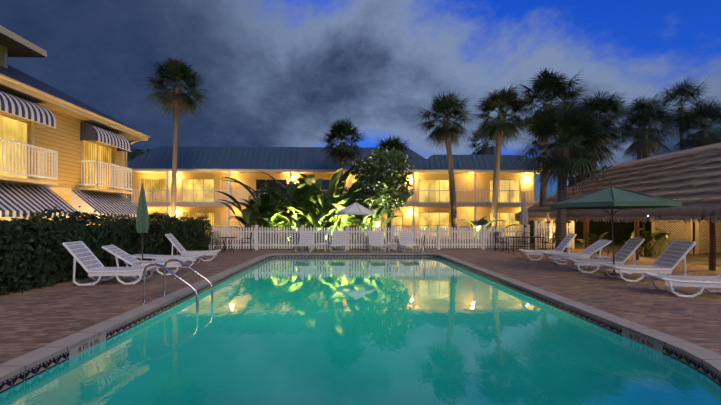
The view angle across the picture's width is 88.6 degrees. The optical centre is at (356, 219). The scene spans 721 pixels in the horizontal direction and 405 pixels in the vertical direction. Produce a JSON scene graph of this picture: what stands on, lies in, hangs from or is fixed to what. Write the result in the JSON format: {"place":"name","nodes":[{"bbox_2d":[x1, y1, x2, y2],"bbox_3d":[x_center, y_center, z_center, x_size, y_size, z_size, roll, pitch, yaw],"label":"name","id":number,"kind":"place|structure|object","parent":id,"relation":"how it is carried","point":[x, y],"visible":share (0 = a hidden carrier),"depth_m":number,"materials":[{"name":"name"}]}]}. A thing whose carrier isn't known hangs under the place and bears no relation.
{"place":"outdoors","nodes":[
{"label":"outdoors","id":0,"kind":"place"},
{"bbox_2d":[0,25,149,224],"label":"building","id":1,"kind":"structure","parent":0,"point":[62,150],"depth_m":14.25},
{"bbox_2d":[125,149,151,200],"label":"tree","id":2,"kind":"object","parent":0,"point":[133,153],"depth_m":41.46,"materials":[{"name":"green plant"}]},
{"bbox_2d":[127,146,540,239],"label":"building","id":3,"kind":"structure","parent":0,"point":[203,173],"depth_m":31.51,"materials":[{"name":"beige paint"}]},
{"bbox_2d":[0,257,720,404],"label":"pool water","id":4,"kind":"structure","parent":0,"point":[355,331],"depth_m":4.96,"materials":[{"name":"teal liquid"}]},
{"bbox_2d":[0,239,720,363],"bbox_3d":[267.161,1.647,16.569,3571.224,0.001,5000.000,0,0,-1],"label":"ground","id":5,"kind":"structure","parent":0,"point":[34,318],"depth_m":8.21,"materials":[{"name":"brick pavers"}]},
{"bbox_2d":[0,203,212,294],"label":"hedge","id":6,"kind":"object","parent":5,"relation":"on","point":[34,252],"visible":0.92,"depth_m":9.99,"materials":[{"name":"green plant"}]},
{"bbox_2d":[62,241,158,285],"bbox_3d":[-6.319,1.107,9.595,1.964,1.071,0.819,0,0,-9],"label":"lounger","id":7,"kind":"object","parent":5,"relation":"on","point":[102,270],"visible":0.92,"depth_m":9.32,"materials":[{"name":"white plastic"}]},
{"bbox_2d":[124,261,148,276],"bbox_3d":[-6.455,1.440,10.825,0.450,0.416,0.450,0,0,-1],"label":"side table","id":8,"kind":"object","parent":5,"relation":"on","point":[138,262],"visible":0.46,"depth_m":10.65,"materials":[{"name":"white plastic"}]},
{"bbox_2d":[136,183,148,260],"bbox_3d":[-7.142,0.222,12.308,0.500,2.850,0.500,0,0,-1],"label":"closed patio umbrella","id":9,"kind":"object","parent":5,"relation":"on","point":[142,221],"visible":0.88,"depth_m":12.22,"materials":[{"name":"fabric"}]},
{"bbox_2d":[102,245,187,276],"bbox_3d":[-6.276,1.203,11.076,2.147,0.879,0.819,0,0,-15],"label":"lounger","id":10,"kind":"object","parent":5,"relation":"on","point":[116,252],"visible":0.73,"depth_m":10.86,"materials":[{"name":"white plastic"}]},
{"bbox_2d":[131,254,204,267],"bbox_3d":[-6.574,1.428,12.805,2.307,0.429,0.819,0,0,-7],"label":"lounger","id":11,"kind":"object","parent":5,"relation":"on","point":[192,258],"visible":0.81,"depth_m":12.55,"materials":[{"name":"white plastic"}]},
{"bbox_2d":[141,263,198,311],"bbox_3d":[-3.599,1.622,7.124,1.082,1.549,0.100,0,0,-1],"label":"pool rail","id":12,"kind":"object","parent":5,"relation":"on","point":[173,274],"visible":0.88,"depth_m":7.11,"materials":[{"name":"silver metal"}]},
{"bbox_2d":[141,56,210,216],"bbox_3d":[-12.523,-4.826,25.553,4.786,12.948,4.479,0,0,-1],"label":"tall palm","id":13,"kind":"object","parent":5,"relation":"on","point":[177,100],"visible":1,"depth_m":25.27,"materials":[{"name":"green plant"}]},
{"bbox_2d":[162,259,212,302],"bbox_3d":[-3.619,1.622,7.914,1.082,1.549,0.100,0,0,-1],"label":"pool rail","id":14,"kind":"object","parent":5,"relation":"on","point":[187,266],"visible":0.75,"depth_m":7.90,"materials":[{"name":"silver metal"}]},
{"bbox_2d":[165,234,220,260],"bbox_3d":[-6.489,1.107,14.743,1.964,1.071,0.819,0,0,-12],"label":"lounger","id":15,"kind":"object","parent":5,"relation":"on","point":[185,252],"visible":0.9,"depth_m":14.51,"materials":[{"name":"white plastic"}]},
{"bbox_2d":[210,233,222,253],"bbox_3d":[-6.733,1.142,17.818,0.462,1.011,0.514,0,0,11],"label":"dining chair","id":16,"kind":"object","parent":5,"relation":"on","point":[214,239],"visible":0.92,"depth_m":17.62,"materials":[{"name":"black metal"}]},
{"bbox_2d":[212,231,224,249],"bbox_3d":[-7.244,1.142,19.336,0.514,1.011,0.462,0,0,41],"label":"dining chair","id":17,"kind":"object","parent":5,"relation":"on","point":[220,242],"visible":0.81,"depth_m":19.38,"materials":[{"name":"black metal"}]},
{"bbox_2d":[219,237,236,251],"bbox_3d":[-6.550,1.280,18.725,0.900,0.746,0.900,0,0,-1],"label":"dining table","id":18,"kind":"object","parent":5,"relation":"on","point":[229,242],"visible":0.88,"depth_m":18.57,"materials":[{"name":"black metal"}]},
{"bbox_2d":[241,232,251,251],"bbox_3d":[-5.674,1.142,19.020,0.514,1.011,0.462,0,0,-19],"label":"dining chair","id":19,"kind":"object","parent":5,"relation":"on","point":[246,242],"visible":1,"depth_m":18.88,"materials":[{"name":"black metal"}]},
{"bbox_2d":[216,187,297,243],"bbox_3d":[-6.798,-0.428,25.131,5.732,4.187,7.138,0,0,-17],"label":"plants bird of paradise","id":20,"kind":"object","parent":5,"relation":"on","point":[265,199],"visible":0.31,"depth_m":23.70,"materials":[{"name":"green plant"}]},
{"bbox_2d":[231,209,289,246],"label":"low plants","id":21,"kind":"object","parent":5,"relation":"on","point":[253,216],"visible":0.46,"depth_m":22.50,"materials":[{"name":"green plant"}]},
{"bbox_2d":[246,198,304,242],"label":"areca plants","id":22,"kind":"object","parent":5,"relation":"on","point":[277,219],"visible":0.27,"depth_m":23.77,"materials":[{"name":"green plant"}]},
{"bbox_2d":[248,178,302,242],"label":"feather palm","id":23,"kind":"object","parent":5,"relation":"on","point":[276,185],"visible":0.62,"depth_m":25.19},
{"bbox_2d":[221,170,338,243],"bbox_3d":[-4.519,-0.758,24.826,8.350,4.848,7.094,0,0,-1],"label":"plants bird of paradise","id":24,"kind":"object","parent":5,"relation":"on","point":[297,191],"visible":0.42,"depth_m":23.46,"materials":[{"name":"green plant"}]},
{"bbox_2d":[258,184,342,235],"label":"areca plants","id":25,"kind":"object","parent":5,"relation":"on","point":[320,185],"visible":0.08,"depth_m":24.34,"materials":[{"name":"green plant"}]},
{"bbox_2d":[294,231,314,252],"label":"lounger","id":26,"kind":"object","parent":5,"relation":"on","point":[306,236],"visible":1,"depth_m":19.41,"materials":[{"name":"white plastic"}]},
{"bbox_2d":[285,213,352,247],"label":"plants","id":27,"kind":"object","parent":5,"relation":"on","point":[316,222],"visible":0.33,"depth_m":21.80,"materials":[{"name":"green plant"}]},
{"bbox_2d":[317,243,325,251],"bbox_3d":[-1.807,1.440,19.042,0.450,0.416,0.450,0,0,-1],"label":"side table","id":28,"kind":"object","parent":5,"relation":"on","point":[321,248],"visible":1,"depth_m":18.86,"materials":[{"name":"white plastic"}]},
{"bbox_2d":[267,166,382,243],"bbox_3d":[-1.838,-0.771,22.853,7.185,4.874,7.518,0,0,-1],"label":"plants bird of paradise","id":29,"kind":"object","parent":5,"relation":"on","point":[312,191],"visible":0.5,"depth_m":22.69,"materials":[{"name":"green plant"}]},
{"bbox_2d":[330,231,345,252],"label":"lounger","id":30,"kind":"object","parent":5,"relation":"on","point":[338,236],"visible":1,"depth_m":19.47,"materials":[{"name":"white plastic"}]},
{"bbox_2d":[318,117,369,230],"bbox_3d":[-1.065,-2.924,27.344,3.990,9.147,4.059,0,0,-1],"label":"palm","id":31,"kind":"object","parent":5,"relation":"on","point":[341,152],"visible":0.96,"depth_m":26.89,"materials":[{"name":"green plant"}]},
{"bbox_2d":[313,187,396,242],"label":"areca plants","id":32,"kind":"object","parent":5,"relation":"on","point":[332,202],"visible":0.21,"depth_m":23.80,"materials":[{"name":"green plant"}]},
{"bbox_2d":[337,202,374,248],"bbox_3d":[-0.050,0.257,20.786,2.041,2.780,2.041,0,0,10],"label":"patio umbrella","id":33,"kind":"object","parent":5,"relation":"on","point":[356,209],"visible":0.9,"depth_m":20.28,"materials":[{"name":"fabric"}]},
{"bbox_2d":[0,255,720,392],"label":"pool tile band","id":34,"kind":"object","parent":5,"relation":"in","point":[9,383],"visible":0.46,"depth_m":5.79,"materials":[{"name":"black tile"}]},
{"bbox_2d":[78,338,98,351],"bbox_3d":[-3.688,1.727,5.089,0.002,0.074,0.402,0,0,-1],"label":"pool depth marking","id":35,"kind":"object","parent":34,"relation":"attached to","point":[87,343],"visible":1,"depth_m":5.01,"materials":[{"name":"black paint"}]},
{"bbox_2d":[630,334,651,346],"bbox_3d":[4.062,1.727,5.286,0.002,0.074,0.402,0,0,-1],"label":"pool depth marking","id":36,"kind":"object","parent":34,"relation":"attached to","point":[648,342],"visible":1,"depth_m":5.25,"materials":[{"name":"black paint"}]},
{"bbox_2d":[0,253,720,382],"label":"pool coping","id":37,"kind":"object","parent":5,"relation":"on","point":[710,359],"visible":0.98,"depth_m":5.70,"materials":[{"name":"grey concrete"}]},
{"bbox_2d":[325,189,400,242],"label":"areca plants","id":38,"kind":"object","parent":5,"relation":"on","point":[345,190],"visible":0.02,"depth_m":25.68,"materials":[{"name":"green plant"}]},
{"bbox_2d":[333,195,402,246],"bbox_3d":[0.489,0.083,23.892,4.385,3.165,5.984,0,0,-1],"label":"plants bird of paradise","id":39,"kind":"object","parent":5,"relation":"on","point":[373,221],"visible":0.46,"depth_m":22.59,"materials":[{"name":"green plant"}]},
{"bbox_2d":[209,225,529,249],"bbox_3d":[0.768,0.977,20.102,17.470,1.340,0.170,0,0,-1],"label":"picket fence","id":40,"kind":"object","parent":5,"relation":"on","point":[482,231],"visible":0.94,"depth_m":20.07,"materials":[{"name":"white paint"}]},
{"bbox_2d":[368,231,385,251],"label":"lounger","id":41,"kind":"object","parent":5,"relation":"on","point":[375,235],"visible":1,"depth_m":19.50,"materials":[{"name":"white plastic"}]},
{"bbox_2d":[349,146,414,230],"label":"frangipani tree","id":42,"kind":"object","parent":5,"relation":"on","point":[387,179],"visible":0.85,"depth_m":23.36,"materials":[{"name":"green plant"}]},
{"bbox_2d":[370,135,414,240],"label":"palm","id":43,"kind":"object","parent":5,"relation":"on","point":[391,144],"visible":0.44,"depth_m":27.59,"materials":[{"name":"green plant"}]},
{"bbox_2d":[388,243,396,251],"bbox_3d":[1.842,1.440,19.133,0.450,0.416,0.450,0,0,-1],"label":"side table","id":44,"kind":"object","parent":5,"relation":"on","point":[389,248],"visible":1,"depth_m":18.95,"materials":[{"name":"white plastic"}]},
{"bbox_2d":[398,231,419,251],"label":"lounger","id":45,"kind":"object","parent":5,"relation":"on","point":[405,235],"visible":1,"depth_m":19.50,"materials":[{"name":"white plastic"}]},
{"bbox_2d":[423,235,424,257],"bbox_3d":[3.195,1.496,17.510,0.100,1.503,1.144,0,0,14],"label":"pool rail","id":46,"kind":"object","parent":5,"relation":"on","point":[423,246],"visible":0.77,"depth_m":17.43,"materials":[{"name":"silver metal"}]},
{"bbox_2d":[415,90,477,243],"bbox_3d":[5.782,-3.447,24.644,4.424,10.198,4.406,0,0,-1],"label":"palm","id":47,"kind":"object","parent":5,"relation":"on","point":[447,107],"visible":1,"depth_m":24.36,"materials":[{"name":"green plant"}]},
{"bbox_2d":[464,123,507,154],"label":"palm","id":48,"kind":"object","parent":5,"relation":"on","point":[486,150],"visible":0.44,"depth_m":42.92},
{"bbox_2d":[459,216,519,243],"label":"bed plants","id":49,"kind":"object","parent":5,"relation":"on","point":[479,223],"visible":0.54,"depth_m":23.37,"materials":[{"name":"green plant"}]},
{"bbox_2d":[494,231,504,250],"bbox_3d":[7.642,1.142,19.680,0.514,1.011,0.462,0,0,41],"label":"dining chair","id":50,"kind":"object","parent":5,"relation":"on","point":[495,234],"visible":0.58,"depth_m":19.75,"materials":[{"name":"black metal"}]},
{"bbox_2d":[494,232,508,251],"bbox_3d":[7.364,1.142,18.807,0.514,1.011,0.462,0,0,-19],"label":"dining chair","id":51,"kind":"object","parent":5,"relation":"on","point":[502,242],"visible":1,"depth_m":18.88,"materials":[{"name":"black metal"}]},
{"bbox_2d":[472,84,532,241],"bbox_3d":[9.384,-3.521,24.234,4.123,10.343,4.453,0,0,-1],"label":"palm","id":52,"kind":"object","parent":5,"relation":"on","point":[500,129],"visible":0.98,"depth_m":23.92,"materials":[{"name":"green plant"}]},
{"bbox_2d":[516,231,527,249],"bbox_3d":[8.922,1.142,19.974,0.462,1.011,0.514,0,0,11],"label":"dining chair","id":53,"kind":"object","parent":5,"relation":"on","point":[518,241],"visible":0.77,"depth_m":20.12,"materials":[{"name":"black metal"}]},
{"bbox_2d":[519,192,527,250],"bbox_3d":[8.645,0.122,19.101,0.500,3.050,0.500,0,0,-1],"label":"closed patio umbrella","id":54,"kind":"object","parent":5,"relation":"on","point":[524,217],"visible":0.85,"depth_m":19.02,"materials":[{"name":"fabric"}]},
{"bbox_2d":[504,236,544,251],"bbox_3d":[8.645,1.274,19.101,1.700,0.745,0.950,0,0,-1],"label":"dining table","id":55,"kind":"object","parent":5,"relation":"on","point":[513,237],"visible":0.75,"depth_m":19.09,"materials":[{"name":"black metal"}]},
{"bbox_2d":[520,232,532,251],"bbox_3d":[8.368,1.142,18.229,0.462,1.011,0.514,0,0,11],"label":"dining chair","id":56,"kind":"object","parent":5,"relation":"on","point":[522,243],"visible":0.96,"depth_m":18.03,"materials":[{"name":"black metal"}]},
{"bbox_2d":[519,233,576,260],"bbox_3d":[7.674,1.107,14.945,1.964,1.071,0.819,0,0,13],"label":"lounger","id":57,"kind":"object","parent":5,"relation":"on","point":[538,252],"visible":0.79,"depth_m":14.71,"materials":[{"name":"white plastic"}]},
{"bbox_2d":[544,231,552,248],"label":"dining chair","id":58,"kind":"object","parent":5,"relation":"on","point":[550,237],"visible":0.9,"depth_m":19.28,"materials":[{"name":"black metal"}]},
{"bbox_2d":[507,67,592,245],"bbox_3d":[11.685,-3.851,22.645,5.144,11.002,5.034,0,0,-1],"label":"palm","id":59,"kind":"object","parent":5,"relation":"on","point":[548,86],"visible":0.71,"depth_m":22.13,"materials":[{"name":"green plant"}]},
{"bbox_2d":[545,232,555,249],"bbox_3d":[9.648,1.142,18.523,0.514,1.011,0.462,0,0,41],"label":"dining chair","id":60,"kind":"object","parent":5,"relation":"on","point":[553,242],"visible":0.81,"depth_m":18.38,"materials":[{"name":"black metal"}]},
{"bbox_2d":[534,221,573,248],"bbox_3d":[11.056,0.862,20.706,2.270,1.570,0.170,0,0,-1],"label":"picket fence","id":61,"kind":"object","parent":5,"relation":"on","point":[570,227],"visible":0.65,"depth_m":20.66,"materials":[{"name":"white paint"}]},
{"bbox_2d":[509,96,623,251],"bbox_3d":[10.201,-2.291,18.682,5.325,7.880,5.353,0,0,-1],"label":"palm","id":62,"kind":"object","parent":5,"relation":"on","point":[561,165],"visible":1,"depth_m":18.28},
{"bbox_2d":[533,107,602,242],"bbox_3d":[14.176,-3.245,25.184,4.893,9.789,5.139,0,0,-1],"label":"palm","id":63,"kind":"object","parent":5,"relation":"on","point":[550,138],"visible":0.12,"depth_m":25.07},
{"bbox_2d":[541,240,611,264],"bbox_3d":[8.111,1.203,13.723,2.147,0.879,0.819,0,0,8],"label":"lounger","id":64,"kind":"object","parent":5,"relation":"on","point":[588,252],"visible":0.9,"depth_m":13.44,"materials":[{"name":"white plastic"}]},
{"bbox_2d":[567,176,588,186],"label":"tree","id":65,"kind":"object","parent":5,"relation":"on","point":[576,181],"depth_m":28.69,"materials":[{"name":"green plant"}]},
{"bbox_2d":[528,218,642,242],"bbox_3d":[15.940,0.326,25.899,7.804,2.723,1.832,0,0,-1],"label":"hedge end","id":66,"kind":"object","parent":5,"relation":"on","point":[623,230],"visible":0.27,"depth_m":25.47,"materials":[{"name":"green plant"}]},
{"bbox_2d":[570,165,611,181],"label":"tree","id":67,"kind":"object","parent":5,"relation":"on","point":[604,167],"depth_m":33.72,"materials":[{"name":"green plant"}]},
{"bbox_2d":[577,232,611,254],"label":"tiki plants","id":68,"kind":"object","parent":5,"relation":"on","point":[592,237],"visible":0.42,"depth_m":17.49,"materials":[{"name":"green plant"}]},
{"bbox_2d":[590,256,611,269],"bbox_3d":[8.114,1.440,12.286,0.450,0.416,0.450,0,0,-1],"label":"side table","id":69,"kind":"object","parent":5,"relation":"on","point":[599,257],"visible":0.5,"depth_m":12.24,"materials":[{"name":"white plastic"}]},
{"bbox_2d":[564,237,644,273],"bbox_3d":[7.654,1.107,11.527,1.964,1.071,0.819,0,0,14],"label":"lounger","id":70,"kind":"object","parent":5,"relation":"on","point":[622,252],"visible":0.92,"depth_m":11.30,"materials":[{"name":"white plastic"}]},
{"bbox_2d":[569,115,642,170],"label":"palm","id":71,"kind":"object","parent":5,"relation":"on","point":[607,152],"visible":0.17,"depth_m":28.37,"materials":[{"name":"green plant"}]},
{"bbox_2d":[574,89,638,175],"bbox_3d":[16.809,-3.831,26.256,5.101,10.964,5.118,0,0,-1],"label":"palm","id":72,"kind":"object","parent":5,"relation":"on","point":[600,105],"visible":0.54,"depth_m":25.43,"materials":[{"name":"green plant"}]},
{"bbox_2d":[550,181,681,275],"bbox_3d":[7.546,0.257,10.972,2.964,2.780,2.964,0,0,-35],"label":"patio umbrella","id":73,"kind":"object","parent":5,"relation":"on","point":[611,197],"visible":0.98,"depth_m":10.36,"materials":[{"name":"fabric"}]},
{"bbox_2d":[515,142,720,270],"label":"tiki hut","id":74,"kind":"object","parent":5,"relation":"on","point":[690,179],"visible":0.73,"depth_m":15.96,"materials":[{"name":"beige"}]},
{"bbox_2d":[612,91,673,159],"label":"palm","id":75,"kind":"object","parent":5,"relation":"on","point":[640,104],"visible":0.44,"depth_m":37.97,"materials":[{"name":"green plant"}]},
{"bbox_2d":[599,240,696,281],"bbox_3d":[7.810,1.107,10.012,1.964,1.071,0.819,0,0,9],"label":"lounger","id":76,"kind":"object","parent":5,"relation":"on","point":[663,267],"visible":0.9,"depth_m":9.76,"materials":[{"name":"white plastic"}]},
{"bbox_2d":[624,228,671,256],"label":"tiki plants","id":77,"kind":"object","parent":5,"relation":"on","point":[648,236],"visible":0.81,"depth_m":16.37,"materials":[{"name":"green plant"}]},
{"bbox_2d":[611,103,692,160],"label":"palm","id":78,"kind":"object","parent":5,"relation":"on","point":[645,144],"visible":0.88,"depth_m":32.96,"materials":[{"name":"green plant"}]},
{"bbox_2d":[644,273,720,297],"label":"lounger","id":79,"kind":"object","parent":5,"relation":"on","point":[702,282],"visible":1,"depth_m":7.84,"materials":[{"name":"white plastic"}]},
{"bbox_2d":[646,75,720,150],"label":"palm","id":80,"kind":"object","parent":5,"relation":"on","point":[681,91],"visible":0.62,"depth_m":40.08,"materials":[{"name":"green plant"}]},
{"bbox_2d":[669,101,720,150],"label":"palm","id":81,"kind":"object","parent":5,"relation":"on","point":[699,116],"visible":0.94,"depth_m":34.49,"materials":[{"name":"green plant"}]},
{"bbox_2d":[672,98,720,145],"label":"palm","id":82,"kind":"object","parent":5,"relation":"on","point":[710,134],"visible":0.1,"depth_m":42.20,"materials":[{"name":"green plant"}]},
{"bbox_2d":[0,0,720,202],"label":"sky","id":83,"kind":"structure","parent":0,"point":[277,73],"materials":[{"name":"blue"}]},
{"bbox_2d":[639,216,720,247],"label":"hedge","id":84,"kind":"object","parent":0,"point":[648,225],"visible":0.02,"depth_m":22.70,"materials":[{"name":"green plant"}]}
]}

